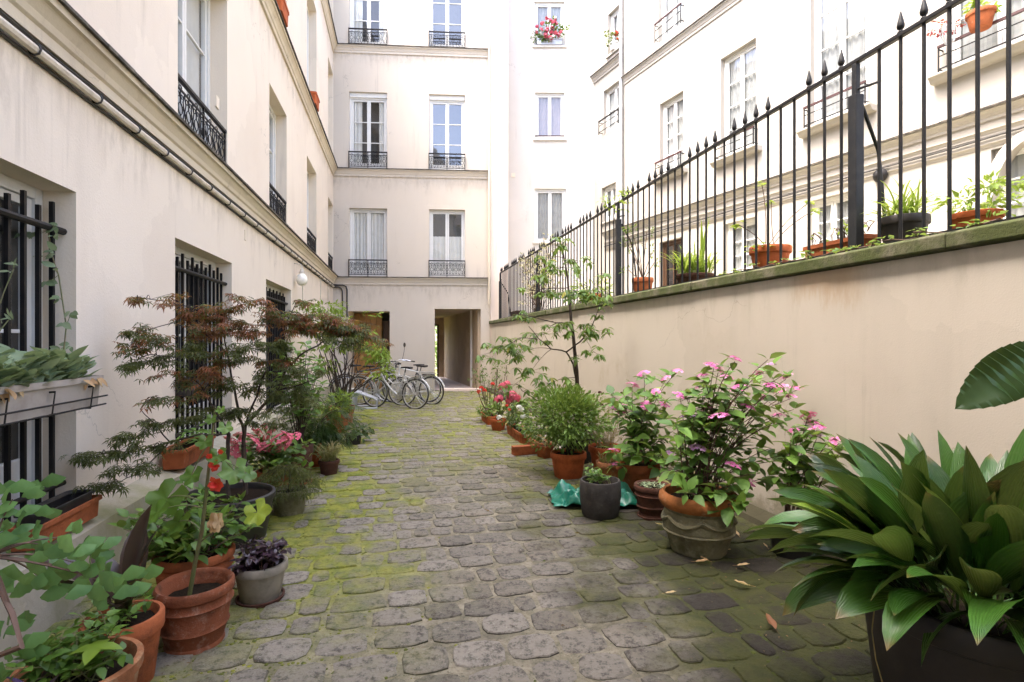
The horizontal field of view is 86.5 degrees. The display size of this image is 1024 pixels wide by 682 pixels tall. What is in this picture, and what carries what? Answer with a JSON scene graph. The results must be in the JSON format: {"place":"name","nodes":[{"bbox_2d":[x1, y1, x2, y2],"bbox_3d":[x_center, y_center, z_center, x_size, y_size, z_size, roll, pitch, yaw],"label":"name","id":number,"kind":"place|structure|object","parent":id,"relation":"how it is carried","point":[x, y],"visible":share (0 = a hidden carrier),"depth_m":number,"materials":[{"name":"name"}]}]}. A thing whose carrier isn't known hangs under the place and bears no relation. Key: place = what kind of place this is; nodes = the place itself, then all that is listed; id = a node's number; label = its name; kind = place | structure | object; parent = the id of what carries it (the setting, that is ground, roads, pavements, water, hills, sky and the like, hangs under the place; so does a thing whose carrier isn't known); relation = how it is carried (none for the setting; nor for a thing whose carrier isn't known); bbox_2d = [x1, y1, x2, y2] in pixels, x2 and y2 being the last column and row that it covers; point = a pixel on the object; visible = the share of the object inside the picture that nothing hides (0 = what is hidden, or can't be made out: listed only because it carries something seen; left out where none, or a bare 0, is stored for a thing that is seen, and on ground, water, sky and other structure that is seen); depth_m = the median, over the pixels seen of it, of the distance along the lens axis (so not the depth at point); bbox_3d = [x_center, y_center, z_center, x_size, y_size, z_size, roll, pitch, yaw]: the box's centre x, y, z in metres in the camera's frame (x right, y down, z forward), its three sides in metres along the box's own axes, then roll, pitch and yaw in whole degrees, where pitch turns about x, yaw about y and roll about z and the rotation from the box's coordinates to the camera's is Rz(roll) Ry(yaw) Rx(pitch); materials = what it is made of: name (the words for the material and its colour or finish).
{"place":"outdoors","nodes":[
{"label":"outdoors","id":0,"kind":"place"},
{"bbox_2d":[3,369,873,681],"bbox_3d":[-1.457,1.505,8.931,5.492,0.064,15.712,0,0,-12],"label":"cobblestone paving","id":1,"kind":"structure","parent":0,"point":[645,652],"depth_m":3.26,"materials":[{"name":"stone"}]},
{"bbox_2d":[0,600,143,681],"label":"mixed flower pot","id":2,"kind":"object","parent":1,"relation":"on","point":[95,656],"visible":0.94,"depth_m":1.96,"materials":[{"name":"ceramic"}]},
{"bbox_2d":[0,473,163,681],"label":"potted ginkgo","id":3,"kind":"object","parent":1,"relation":"on","point":[49,579],"visible":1,"depth_m":1.94,"materials":[{"name":"plant"}]},
{"bbox_2d":[7,504,164,681],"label":"potted canna","id":4,"kind":"object","parent":1,"relation":"on","point":[145,616],"visible":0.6,"depth_m":2.38,"materials":[{"name":"ceramic"}]},
{"bbox_2d":[0,0,339,666],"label":"apartment building","id":5,"kind":"structure","parent":1,"relation":"on","point":[152,149],"depth_m":4.31,"materials":[{"name":"beige paint"}]},
{"bbox_2d":[0,173,42,532],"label":"window","id":6,"kind":"structure","parent":5,"relation":"in","point":[10,185],"depth_m":3.29,"materials":[{"name":"white paint"}]},
{"bbox_2d":[0,343,107,427],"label":"window box","id":7,"kind":"object","parent":5,"relation":"attached to","point":[36,383],"visible":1,"depth_m":2.74,"materials":[{"name":"beige plastic"}]},
{"bbox_2d":[0,222,77,351],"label":"climbing vine","id":8,"kind":"object","parent":7,"relation":"in","point":[52,282],"visible":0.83,"depth_m":3.25,"materials":[{"name":"green leaf"}]},
{"bbox_2d":[7,494,101,551],"bbox_3d":[-2.553,1.010,3.059,0.170,0.120,0.620,0,0,-11],"label":"plant trough","id":9,"kind":"object","parent":5,"relation":"on","point":[85,512],"visible":0.38,"depth_m":3.02,"materials":[{"name":"ceramic"}]},
{"bbox_2d":[13,489,94,525],"bbox_3d":[-2.553,0.935,3.059,0.155,0.070,0.500,0,0,-11],"label":"plant tray","id":10,"kind":"object","parent":9,"relation":"in","point":[65,501],"visible":0.59,"depth_m":3.11,"materials":[{"name":"black plastic"}]},
{"bbox_2d":[162,423,215,469],"bbox_3d":[-2.917,0.930,4.929,0.294,0.280,0.850,0,0,-11],"label":"plant trough","id":11,"kind":"object","parent":5,"relation":"on","point":[180,459],"visible":0.73,"depth_m":4.71,"materials":[{"name":"ceramic"}]},
{"bbox_2d":[175,373,208,397],"bbox_3d":[-3.053,0.409,5.182,0.216,0.213,0.620,0,0,-11],"label":"window box","id":12,"kind":"object","parent":5,"relation":"attached to","point":[184,394],"visible":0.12,"depth_m":4.98,"materials":[{"name":"plastic"}]},
{"bbox_2d":[178,0,209,145],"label":"window","id":13,"kind":"structure","parent":5,"relation":"in","point":[193,15],"depth_m":6.03,"materials":[{"name":"white paint"}]},
{"bbox_2d":[175,246,221,440],"bbox_3d":[-3.533,0.105,5.622,0.810,2.070,1.653,0,0,-11],"label":"window","id":14,"kind":"structure","parent":5,"relation":"in","point":[187,255],"depth_m":6.17,"materials":[{"name":"white paint"}]},
{"bbox_2d":[269,104,275,205],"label":"window","id":15,"kind":"structure","parent":5,"relation":"in","point":[272,117],"depth_m":9.45,"materials":[{"name":"white paint"}]},
{"bbox_2d":[266,284,281,411],"bbox_3d":[-3.961,0.105,9.023,0.310,2.070,1.857,0,0,-11],"label":"window","id":16,"kind":"structure","parent":5,"relation":"in","point":[268,286],"depth_m":9.30,"materials":[{"name":"black paint"}]},
{"bbox_2d":[276,0,288,26],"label":"window box","id":17,"kind":"object","parent":5,"relation":"on","point":[283,7],"visible":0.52,"depth_m":8.56,"materials":[{"name":"orange ceramic"}]},
{"bbox_2d":[294,263,307,285],"bbox_3d":[-3.966,-1.255,10.260,0.217,0.432,0.217,0,0,34],"label":"wall lamp","id":18,"kind":"object","parent":5,"relation":"attached to","point":[301,279],"visible":1,"depth_m":10.21,"materials":[{"name":"white glass"}]},
{"bbox_2d":[307,172,308,232],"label":"window","id":19,"kind":"structure","parent":5,"relation":"in","point":[307,172],"depth_m":12.81,"materials":[{"name":"white paint"}]},
{"bbox_2d":[307,8,308,86],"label":"window","id":20,"kind":"structure","parent":5,"relation":"in","point":[307,8],"depth_m":12.84,"materials":[{"name":"white paint"}]},
{"bbox_2d":[310,91,319,111],"bbox_3d":[-4.326,-5.225,11.881,0.190,0.240,0.500,0,0,-11],"label":"window box","id":21,"kind":"object","parent":5,"relation":"on","point":[314,94],"visible":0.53,"depth_m":11.72,"materials":[{"name":"orange ceramic"}]},
{"bbox_2d":[106,473,262,583],"bbox_3d":[-1.831,1.119,3.101,0.706,0.762,0.692,0,0,0],"label":"geranium","id":22,"kind":"object","parent":1,"relation":"on","point":[172,554],"visible":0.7,"depth_m":3.03,"materials":[{"name":"plant"}]},
{"bbox_2d":[145,405,271,654],"bbox_3d":[-1.517,0.911,2.725,0.578,1.178,0.357,0,0,-25],"label":"potted hollyhock","id":23,"kind":"object","parent":1,"relation":"on","point":[195,600],"visible":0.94,"depth_m":2.67,"materials":[{"name":"ceramic"}]},
{"bbox_2d":[60,291,393,548],"bbox_3d":[-1.948,0.573,4.050,2.176,1.854,0.914,0,0,-34],"label":"potted maple","id":24,"kind":"object","parent":1,"relation":"on","point":[300,323],"visible":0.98,"depth_m":3.96,"materials":[{"name":"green plant"}]},
{"bbox_2d":[227,534,291,608],"bbox_3d":[-1.451,1.319,3.143,0.333,0.362,0.343,0,0,0],"label":"potted basil","id":25,"kind":"object","parent":1,"relation":"on","point":[258,571],"visible":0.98,"depth_m":3.06,"materials":[{"name":"grey ceramic"}]},
{"bbox_2d":[223,423,315,502],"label":"potted geranium","id":26,"kind":"object","parent":1,"relation":"on","point":[281,453],"visible":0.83,"depth_m":4.95,"materials":[{"name":"plant"}]},
{"bbox_2d":[251,461,325,516],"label":"potted shrub","id":27,"kind":"object","parent":1,"relation":"on","point":[291,498],"visible":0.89,"depth_m":4.59,"materials":[{"name":"plant"}]},
{"bbox_2d":[268,340,328,484],"bbox_3d":[-2.249,0.747,5.819,0.757,1.506,0.644,0,0,0],"label":"potted hibiscus","id":28,"kind":"object","parent":1,"relation":"on","point":[301,413],"visible":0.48,"depth_m":5.70,"materials":[{"name":"plant"}]},
{"bbox_2d":[265,372,370,466],"bbox_3d":[-2.210,0.928,6.433,1.117,1.144,0.982,0,0,0],"label":"potted jasmine","id":29,"kind":"object","parent":1,"relation":"on","point":[322,434],"visible":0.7,"depth_m":6.36,"materials":[{"name":"green plant"}]},
{"bbox_2d":[312,439,346,475],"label":"potted grass","id":30,"kind":"object","parent":1,"relation":"on","point":[328,462],"depth_m":6.04,"materials":[{"name":"ceramic"}]},
{"bbox_2d":[320,388,355,432],"bbox_3d":[-2.897,1.132,8.932,0.696,0.736,0.711,0,0,0],"label":"potted spurge","id":31,"kind":"object","parent":1,"relation":"on","point":[345,423],"visible":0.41,"depth_m":8.87,"materials":[{"name":"plant"}]},
{"bbox_2d":[279,299,397,424],"bbox_3d":[-3.030,0.367,9.743,2.072,2.265,1.250,0,0,0],"label":"potted shrub","id":32,"kind":"object","parent":1,"relation":"on","point":[377,354],"visible":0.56,"depth_m":9.71,"materials":[{"name":"green plant"}]},
{"bbox_2d":[338,423,374,444],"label":"potted ivy","id":33,"kind":"object","parent":1,"relation":"on","point":[357,440],"visible":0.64,"depth_m":7.87,"materials":[{"name":"green plant"}]},
{"bbox_2d":[351,390,377,408],"bbox_3d":[-3.271,1.302,12.103,0.600,0.396,0.560,0,0,-11],"label":"bicycle rack","id":34,"kind":"object","parent":1,"relation":"on","point":[354,399],"visible":0.71,"depth_m":12.04,"materials":[{"name":"metal"}]},
{"bbox_2d":[328,361,402,402],"bbox_3d":[-3.509,0.976,13.138,1.659,1.053,0.602,0,0,2],"label":"bicycle","id":35,"kind":"object","parent":1,"relation":"on","point":[354,365],"visible":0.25,"depth_m":13.05,"materials":[{"name":"grey metal"}]},
{"bbox_2d":[346,360,415,404],"bbox_3d":[-3.064,0.976,12.668,1.659,1.053,0.602,0,0,27],"label":"bicycle","id":36,"kind":"object","parent":1,"relation":"on","point":[398,377],"visible":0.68,"depth_m":12.62,"materials":[{"name":"grey metal"}]},
{"bbox_2d":[362,362,429,408],"bbox_3d":[-2.596,0.975,12.111,1.656,1.054,0.601,0,0,39],"label":"bicycle","id":37,"kind":"object","parent":1,"relation":"on","point":[399,394],"visible":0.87,"depth_m":12.05,"materials":[{"name":"silver metal"}]},
{"bbox_2d":[377,342,440,401],"bbox_3d":[-2.566,0.769,13.408,1.685,1.465,0.608,0,0,30],"label":"bicycle","id":38,"kind":"object","parent":1,"relation":"on","point":[396,366],"visible":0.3,"depth_m":13.37,"materials":[{"name":"grey metal"}]},
{"bbox_2d":[333,0,489,390],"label":"apartment building","id":39,"kind":"structure","parent":1,"relation":"on","point":[410,175],"depth_m":16.19,"materials":[{"name":"paint"}]},
{"bbox_2d":[350,209,386,275],"bbox_3d":[-4.258,-2.920,16.222,1.107,2.000,0.103,0,0,-4],"label":"window","id":40,"kind":"structure","parent":39,"relation":"in","point":[368,227],"depth_m":16.23,"materials":[{"name":"white paint"}]},
{"bbox_2d":[350,93,386,167],"bbox_3d":[-4.274,-6.225,16.440,1.107,2.250,0.620,0,0,-4],"label":"window","id":41,"kind":"structure","parent":39,"relation":"in","point":[368,111],"depth_m":16.23,"materials":[{"name":"white paint"}]},
{"bbox_2d":[350,0,386,43],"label":"window","id":42,"kind":"structure","parent":39,"relation":"in","point":[363,13],"depth_m":16.24,"materials":[{"name":"white paint"}]},
{"bbox_2d":[383,321,389,386],"bbox_3d":[-3.859,0.425,17.015,0.329,2.110,0.070,0,0,-4],"label":"door","id":43,"kind":"structure","parent":39,"relation":"in","point":[386,324],"depth_m":16.98,"materials":[{"name":"brown wood"}]},
{"bbox_2d":[429,210,464,276],"bbox_3d":[-1.965,-2.920,16.621,1.063,2.000,0.580,0,0,-4],"label":"window","id":44,"kind":"structure","parent":39,"relation":"in","point":[446,227],"depth_m":16.40,"materials":[{"name":"white glass"}]},
{"bbox_2d":[429,95,464,169],"bbox_3d":[-1.963,-6.225,16.601,1.063,2.250,0.620,0,0,-4],"label":"window","id":45,"kind":"structure","parent":39,"relation":"in","point":[446,113],"depth_m":16.88,"materials":[{"name":"white glass"}]},
{"bbox_2d":[429,0,464,46],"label":"window","id":46,"kind":"structure","parent":39,"relation":"in","point":[444,15],"depth_m":16.89,"materials":[{"name":"glass"}]},
{"bbox_2d":[382,360,444,404],"bbox_3d":[-2.355,0.981,12.920,1.746,1.042,0.632,0,3,23],"label":"bicycle","id":47,"kind":"object","parent":1,"relation":"on","point":[439,380],"visible":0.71,"depth_m":12.82,"materials":[{"name":"silver metal"}]},
{"bbox_2d":[467,359,509,424],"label":"potted plant","id":48,"kind":"object","parent":1,"relation":"on","point":[485,417],"visible":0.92,"depth_m":9.94,"materials":[{"name":"green plant"}]},
{"bbox_2d":[154,432,859,681],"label":"leaf litter","id":49,"kind":"object","parent":1,"relation":"on","point":[625,586],"visible":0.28,"depth_m":2.90,"materials":[{"name":"brown plant"}]},
{"bbox_2d":[486,380,533,430],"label":"potted geranium","id":50,"kind":"object","parent":1,"relation":"on","point":[498,426],"visible":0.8,"depth_m":9.01,"materials":[{"name":"plant"}]},
{"bbox_2d":[496,404,535,443],"bbox_3d":[0.052,1.223,8.316,0.643,0.555,1.120,0,0,-13],"label":"plant trough","id":51,"kind":"object","parent":1,"relation":"on","point":[513,431],"visible":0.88,"depth_m":8.28,"materials":[{"name":"ceramic"}]},
{"bbox_2d":[159,414,873,681],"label":"moss","id":52,"kind":"object","parent":1,"relation":"on","point":[406,649],"visible":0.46,"depth_m":2.82,"materials":[{"name":"green plant"}]},
{"bbox_2d":[511,444,536,455],"bbox_3d":[0.160,1.423,7.120,0.320,0.110,0.110,0,0,-20],"label":"brick","id":53,"kind":"object","parent":1,"relation":"on","point":[521,450],"visible":0.82,"depth_m":7.07,"materials":[{"name":"brick"}]},
{"bbox_2d":[525,428,551,444],"bbox_3d":[0.325,1.326,7.470,0.264,0.348,0.755,0,0,-13],"label":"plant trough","id":54,"kind":"object","parent":1,"relation":"on","point":[529,439],"visible":0.18,"depth_m":7.43,"materials":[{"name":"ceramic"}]},
{"bbox_2d":[530,437,556,458],"bbox_3d":[0.398,1.341,6.992,0.427,0.318,0.383,0,0,37],"label":"flower pot","id":55,"kind":"object","parent":1,"relation":"on","point":[544,452],"visible":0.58,"depth_m":6.89,"materials":[{"name":"ceramic"}]},
{"bbox_2d":[475,237,613,463],"bbox_3d":[0.426,0.137,6.578,1.729,2.726,0.989,0,0,0],"label":"potted tree","id":56,"kind":"object","parent":1,"relation":"on","point":[589,332],"visible":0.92,"depth_m":6.56,"materials":[{"name":"green plant"}]},
{"bbox_2d":[515,378,618,479],"bbox_3d":[0.596,0.951,5.980,1.126,1.097,1.097,0,0,0],"label":"potted box bush","id":57,"kind":"object","parent":1,"relation":"on","point":[568,462],"visible":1,"depth_m":5.85,"materials":[{"name":"green plant"}]},
{"bbox_2d":[547,479,636,506],"bbox_3d":[0.744,1.361,4.982,0.822,0.210,0.605,0,0,0],"label":"plastic sheet","id":58,"kind":"object","parent":1,"relation":"on","point":[563,493],"visible":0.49,"depth_m":4.89,"materials":[{"name":"teal plastic"}]},
{"bbox_2d":[579,463,620,520],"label":"potted herb","id":59,"kind":"object","parent":1,"relation":"on","point":[600,497],"visible":1,"depth_m":4.51,"materials":[{"name":"grey concrete"}]},
{"bbox_2d":[588,391,626,469],"bbox_3d":[1.093,1.035,6.298,0.516,0.930,0.414,0,0,0],"label":"potted sedum","id":60,"kind":"object","parent":1,"relation":"on","point":[594,449],"visible":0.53,"depth_m":6.25,"materials":[{"name":"green plant"}]},
{"bbox_2d":[596,449,620,477],"bbox_3d":[1.014,1.320,5.726,0.302,0.360,0.300,0,0,0],"label":"flower pot","id":61,"kind":"object","parent":1,"relation":"on","point":[602,463],"visible":0.59,"depth_m":5.62,"materials":[{"name":"ceramic"}]},
{"bbox_2d":[601,368,686,497],"bbox_3d":[1.241,0.876,5.029,0.809,1.248,0.931,0,0,23],"label":"potted hydrangea","id":62,"kind":"object","parent":1,"relation":"on","point":[637,466],"visible":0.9,"depth_m":5.06,"materials":[{"name":"plant"}]},
{"bbox_2d":[633,479,668,520],"bbox_3d":[1.190,1.356,4.620,0.311,0.288,0.309,0,0,0],"label":"flower pot","id":63,"kind":"object","parent":1,"relation":"on","point":[649,504],"visible":0.8,"depth_m":4.52,"materials":[{"name":"ceramic"}]},
{"bbox_2d":[655,352,808,559],"bbox_3d":[1.571,0.785,3.807,1.196,1.429,0.728,0,0,0],"label":"potted hydrangea","id":64,"kind":"object","parent":1,"relation":"on","point":[698,517],"visible":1,"depth_m":3.73,"materials":[{"name":"plant"}]},
{"bbox_2d":[486,217,1023,560],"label":"garden wall","id":65,"kind":"structure","parent":1,"relation":"on","point":[886,343],"depth_m":3.80,"materials":[{"name":"paint"}]},
{"bbox_2d":[569,278,612,299],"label":"vine","id":66,"kind":"object","parent":65,"relation":"on","point":[581,285],"visible":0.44,"depth_m":9.35,"materials":[{"name":"green plant"}]},
{"bbox_2d":[619,223,660,291],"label":"potted shrub","id":67,"kind":"object","parent":65,"relation":"on","point":[641,282],"visible":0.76,"depth_m":7.57,"materials":[{"name":"green plant"}]},
{"bbox_2d":[661,218,727,282],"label":"potted spider plant","id":68,"kind":"object","parent":65,"relation":"on","point":[694,265],"visible":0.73,"depth_m":6.26,"materials":[{"name":"green plant"}]},
{"bbox_2d":[499,0,1023,318],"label":"iron fence","id":69,"kind":"object","parent":65,"relation":"on","point":[857,114],"visible":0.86,"depth_m":4.32,"materials":[{"name":"black metal"}]},
{"bbox_2d":[515,233,563,311],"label":"climbing vine","id":70,"kind":"object","parent":69,"relation":"attached to","point":[530,286],"visible":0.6,"depth_m":12.17,"materials":[{"name":"green plant"}]},
{"bbox_2d":[596,188,631,213],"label":"climbing vine","id":71,"kind":"object","parent":69,"relation":"attached to","point":[621,200],"visible":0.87,"depth_m":7.87,"materials":[{"name":"green plant"}]},
{"bbox_2d":[730,181,821,267],"bbox_3d":[2.478,-1.070,5.099,0.878,0.913,0.416,0,0,0],"label":"potted sapling","id":72,"kind":"object","parent":65,"relation":"on","point":[787,250],"visible":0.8,"depth_m":5.03,"materials":[{"name":"orange ceramic"}]},
{"bbox_2d":[803,220,881,257],"bbox_3d":[2.571,-0.775,4.277,0.204,0.324,0.632,0,0,-13],"label":"plant trough","id":73,"kind":"object","parent":65,"relation":"on","point":[818,248],"visible":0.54,"depth_m":4.25,"materials":[{"name":"ceramic"}]},
{"bbox_2d":[719,210,1008,274],"bbox_3d":[2.280,-0.643,4.005,0.295,0.068,2.555,0,0,-13],"label":"creeping vine","id":74,"kind":"object","parent":65,"relation":"on","point":[876,242],"visible":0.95,"depth_m":3.54,"materials":[{"name":"green plant"}]},
{"bbox_2d":[841,177,941,242],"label":"potted spider plant","id":75,"kind":"object","parent":65,"relation":"on","point":[912,219],"visible":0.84,"depth_m":3.67,"materials":[{"name":"green plant"}]},
{"bbox_2d":[919,168,1023,228],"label":"potted fern","id":76,"kind":"object","parent":65,"relation":"on","point":[989,210],"visible":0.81,"depth_m":3.21,"materials":[{"name":"green plant"}]},
{"bbox_2d":[766,613,777,631],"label":"fallen leaf","id":77,"kind":"object","parent":1,"relation":"on","point":[771,621],"visible":1,"depth_m":2.81,"materials":[{"name":"orange plant"}]},
{"bbox_2d":[761,410,847,559],"bbox_3d":[1.956,0.977,3.685,0.562,1.047,0.530,0,0,0],"label":"potted hydrangea","id":78,"kind":"object","parent":1,"relation":"on","point":[796,463],"visible":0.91,"depth_m":3.63,"materials":[{"name":"green plant"}]},
{"bbox_2d":[871,611,882,681],"bbox_3d":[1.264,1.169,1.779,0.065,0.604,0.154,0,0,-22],"label":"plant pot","id":79,"kind":"object","parent":1,"relation":"on","point":[874,646],"visible":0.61,"depth_m":1.82,"materials":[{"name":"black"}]},
{"bbox_2d":[741,429,1023,681],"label":"potted aspidistra","id":80,"kind":"object","parent":1,"relation":"on","point":[929,571],"visible":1,"depth_m":1.77,"materials":[{"name":"plant"}]},
{"bbox_2d":[955,341,1023,409],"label":"potted loquat","id":81,"kind":"object","parent":1,"relation":"on","point":[995,378],"visible":1,"depth_m":1.55,"materials":[{"name":"plant"}]},
{"bbox_2d":[435,377,469,389],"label":"passage floor","id":82,"kind":"structure","parent":0,"point":[454,384],"depth_m":18.39,"materials":[{"name":"grey stone"}]},
{"bbox_2d":[470,0,594,387],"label":"apartment building","id":83,"kind":"structure","parent":0,"point":[541,139],"depth_m":17.20,"materials":[{"name":"white paint"}]},
{"bbox_2d":[530,15,569,44],"bbox_3d":[1.197,-9.724,17.106,1.250,0.790,0.436,0,0,0],"label":"window box","id":84,"kind":"object","parent":83,"relation":"attached to","point":[547,39],"visible":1,"depth_m":17.05,"materials":[{"name":"metal"}]},
{"bbox_2d":[533,3,566,47],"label":"window","id":85,"kind":"structure","parent":83,"relation":"in","point":[541,10],"depth_m":17.29,"materials":[{"name":"white paint"}]},
{"bbox_2d":[533,94,566,140],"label":"window","id":86,"kind":"structure","parent":83,"relation":"in","point":[549,108],"depth_m":17.34,"materials":[{"name":"white paint"}]},
{"bbox_2d":[533,189,567,243],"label":"window","id":87,"kind":"structure","parent":83,"relation":"in","point":[549,204],"depth_m":17.34,"materials":[{"name":"white paint"}]},
{"bbox_2d":[589,0,1023,296],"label":"apartment building","id":88,"kind":"structure","parent":0,"point":[673,81],"depth_m":11.03,"materials":[{"name":"paint"}]},
{"bbox_2d":[599,184,616,224],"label":"window","id":89,"kind":"structure","parent":88,"relation":"in","point":[610,191],"depth_m":16.51,"materials":[{"name":"white glass"}]},
{"bbox_2d":[604,30,618,51],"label":"potted geranium","id":90,"kind":"object","parent":88,"relation":"on","point":[614,44],"visible":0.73,"depth_m":16.02,"materials":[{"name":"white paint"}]},
{"bbox_2d":[605,9,618,58],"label":"window","id":91,"kind":"structure","parent":88,"relation":"in","point":[614,17],"depth_m":16.40,"materials":[{"name":"white paint"}]},
{"bbox_2d":[607,83,618,132],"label":"window","id":92,"kind":"structure","parent":88,"relation":"in","point":[613,94],"depth_m":16.55,"materials":[{"name":"white glass"}]},
{"bbox_2d":[651,94,687,184],"bbox_3d":[4.058,-5.160,13.853,0.410,2.071,1.205,0,0,-24],"label":"window","id":93,"kind":"structure","parent":88,"relation":"in","point":[672,110],"depth_m":14.00,"materials":[{"name":"white paint"}]},
{"bbox_2d":[663,239,680,285],"bbox_3d":[4.406,-1.540,14.039,0.580,2.080,0.877,0,0,-24],"label":"terrace door","id":94,"kind":"structure","parent":88,"relation":"in","point":[678,242],"depth_m":14.29,"materials":[{"name":"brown wood"}]},
{"bbox_2d":[662,0,682,39],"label":"window","id":95,"kind":"structure","parent":88,"relation":"in","point":[667,5],"depth_m":14.13,"materials":[{"name":"white glass"}]},
{"bbox_2d":[709,41,761,167],"bbox_3d":[5.148,-5.162,11.974,0.890,2.433,1.300,0,0,-24],"label":"window","id":96,"kind":"structure","parent":88,"relation":"in","point":[740,68],"depth_m":11.97,"materials":[{"name":"white paint"}]},
{"bbox_2d":[728,218,754,272],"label":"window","id":97,"kind":"structure","parent":88,"relation":"in","point":[750,225],"depth_m":12.02,"materials":[{"name":"white paint"}]},
{"bbox_2d":[812,193,847,243],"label":"window","id":98,"kind":"structure","parent":88,"relation":"in","point":[833,203],"depth_m":10.10,"materials":[{"name":"white glass"}]},
{"bbox_2d":[796,0,876,138],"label":"window","id":99,"kind":"structure","parent":88,"relation":"in","point":[839,24],"depth_m":9.98,"materials":[{"name":"white glass"}]},
{"bbox_2d":[927,17,965,44],"bbox_3d":[6.411,-4.560,7.997,0.618,0.382,0.269,0,0,0],"label":"hanging basket","id":100,"kind":"object","parent":88,"relation":"hanging from","point":[955,30],"visible":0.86,"depth_m":7.99,"materials":[{"name":"metal"}]},
{"bbox_2d":[927,0,1023,86],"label":"window","id":101,"kind":"structure","parent":88,"relation":"in","point":[997,54],"depth_m":7.83,"materials":[{"name":"white paint"}]},
{"bbox_2d":[961,0,1004,32],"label":"potted fern","id":102,"kind":"object","parent":88,"relation":"on","point":[988,12],"visible":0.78,"depth_m":7.55,"materials":[{"name":"orange ceramic"}]},
{"bbox_2d":[995,147,1023,218],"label":"terrace door","id":103,"kind":"structure","parent":88,"relation":"in","point":[1017,165],"depth_m":7.57,"materials":[{"name":"white paint"}]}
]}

